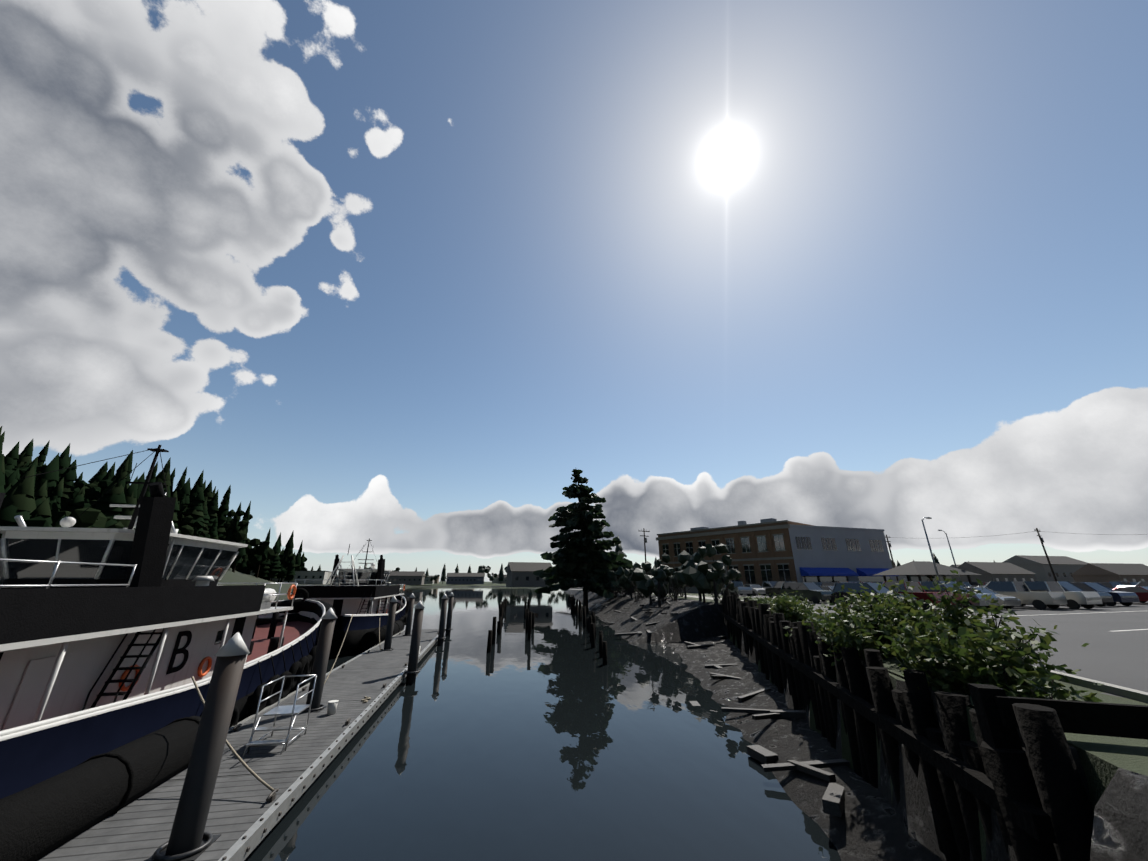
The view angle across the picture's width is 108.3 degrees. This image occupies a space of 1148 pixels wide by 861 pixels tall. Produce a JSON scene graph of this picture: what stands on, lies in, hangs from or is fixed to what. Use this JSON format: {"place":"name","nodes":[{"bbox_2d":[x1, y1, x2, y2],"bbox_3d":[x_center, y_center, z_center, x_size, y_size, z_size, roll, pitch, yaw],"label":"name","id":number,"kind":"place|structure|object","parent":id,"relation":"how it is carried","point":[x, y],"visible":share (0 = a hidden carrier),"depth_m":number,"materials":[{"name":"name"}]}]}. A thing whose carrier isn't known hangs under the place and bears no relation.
{"place":"outdoors","nodes":[
{"label":"outdoors","id":0,"kind":"place"},
{"bbox_2d":[245,587,840,860],"bbox_3d":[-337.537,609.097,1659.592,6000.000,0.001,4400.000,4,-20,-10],"label":"water","id":1,"kind":"structure","parent":0,"point":[554,738],"depth_m":11.32,"materials":[{"name":"blue liquid"}]},
{"bbox_2d":[0,445,335,860],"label":"tug","id":2,"kind":"object","parent":1,"relation":"on","point":[101,711],"visible":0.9,"depth_m":10.51,"materials":[{"name":"black metal"}]},
{"bbox_2d":[166,630,191,674],"bbox_3d":[-12.650,7.107,13.375,0.020,1.194,0.819,4,-20,-10],"label":"letter","id":3,"kind":"object","parent":2,"relation":"attached to","point":[183,650],"visible":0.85,"depth_m":13.27,"materials":[{"name":"black paint"}]},
{"bbox_2d":[37,628,445,860],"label":"dock","id":4,"kind":"object","parent":1,"relation":"in","point":[248,810],"visible":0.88,"depth_m":9.78,"materials":[{"name":"grey wood"}]},
{"bbox_2d":[191,614,380,791],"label":"ropes","id":5,"kind":"object","parent":4,"relation":"on","point":[254,774],"visible":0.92,"depth_m":9.55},
{"bbox_2d":[242,646,420,756],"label":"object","id":6,"kind":"object","parent":4,"relation":"on","point":[291,710],"visible":1,"depth_m":11.79,"materials":[{"name":"metal"}]},
{"bbox_2d":[147,592,453,860],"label":"pilings","id":7,"kind":"object","parent":1,"relation":"in","point":[190,839],"visible":0.88,"depth_m":7.64,"materials":[{"name":"grey metal"}]},
{"bbox_2d":[294,538,408,657],"bbox_3d":[-20.568,15.459,40.346,9.208,9.756,26.134,4,-20,-10],"label":"moored boat","id":8,"kind":"object","parent":1,"relation":"on","point":[364,596],"visible":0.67,"depth_m":34.60,"materials":[{"name":"black metal"}]},
{"bbox_2d":[487,594,606,664],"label":"wooden pilings","id":9,"kind":"object","parent":1,"relation":"in","point":[589,623],"visible":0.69,"depth_m":36.84,"materials":[{"name":"brown wood"}]},
{"bbox_2d":[0,0,1147,581],"label":"sky","id":10,"kind":"structure","parent":0,"point":[390,273],"materials":[{"name":"blue"}]},
{"bbox_2d":[217,568,1147,860],"bbox_3d":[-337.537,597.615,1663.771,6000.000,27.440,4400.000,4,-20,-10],"label":"ground","id":11,"kind":"structure","parent":0,"point":[875,824],"depth_m":10.20,"materials":[{"name":"grey soil"}]},
{"bbox_2d":[0,426,306,582],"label":"hill forest","id":12,"kind":"object","parent":11,"relation":"on","point":[52,499],"visible":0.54,"depth_m":119.28,"materials":[{"name":"green plant"}]},
{"bbox_2d":[533,467,635,609],"bbox_3d":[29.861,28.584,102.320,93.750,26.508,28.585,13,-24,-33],"label":"fir tree","id":13,"kind":"object","parent":11,"relation":"on","point":[583,558],"visible":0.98,"depth_m":75.77,"materials":[{"name":"green plant"}]},
{"bbox_2d":[250,555,1147,586],"bbox_3d":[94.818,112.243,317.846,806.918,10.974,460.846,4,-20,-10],"label":"town","id":14,"kind":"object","parent":11,"relation":"on","point":[1013,568],"visible":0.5,"depth_m":134.84,"materials":[{"name":"grey"}]},
{"bbox_2d":[602,593,849,816],"bbox_3d":[7.242,18.274,39.939,10.860,3.587,66.770,1,-20,-1],"label":"debris","id":15,"kind":"object","parent":11,"relation":"on","point":[833,800],"visible":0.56,"depth_m":11.55,"materials":[{"name":"wood"}]},
{"bbox_2d":[311,543,1143,606],"bbox_3d":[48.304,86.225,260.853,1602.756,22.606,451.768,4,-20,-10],"label":"trees","id":16,"kind":"object","parent":11,"relation":"on","point":[662,580],"visible":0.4,"depth_m":45.01,"materials":[{"name":"green plant"}]},
{"bbox_2d":[656,518,980,592],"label":"buildings","id":17,"kind":"structure","parent":11,"relation":"on","point":[771,549],"depth_m":68.25,"materials":[{"name":"brick"}]},
{"bbox_2d":[572,589,1147,702],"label":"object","id":18,"kind":"object","parent":11,"relation":"on","point":[1133,694],"visible":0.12,"depth_m":7.49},
{"bbox_2d":[640,517,1144,580],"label":"poles","id":19,"kind":"object","parent":11,"relation":"on","point":[934,563],"visible":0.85,"depth_m":69.94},
{"bbox_2d":[639,581,1147,610],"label":"cars","id":20,"kind":"object","parent":11,"relation":"on","point":[1041,595],"visible":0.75,"depth_m":30.72,"materials":[{"name":"grey metal"}]},
{"bbox_2d":[745,570,1103,701],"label":"shrubs","id":21,"kind":"object","parent":11,"relation":"on","point":[953,648],"visible":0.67,"depth_m":8.12,"materials":[{"name":"green plant"}]},
{"bbox_2d":[722,590,1147,860],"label":"bulkhead","id":22,"kind":"object","parent":11,"relation":"on","point":[1033,791],"visible":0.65,"depth_m":6.43,"materials":[{"name":"brown wood"}]}
]}

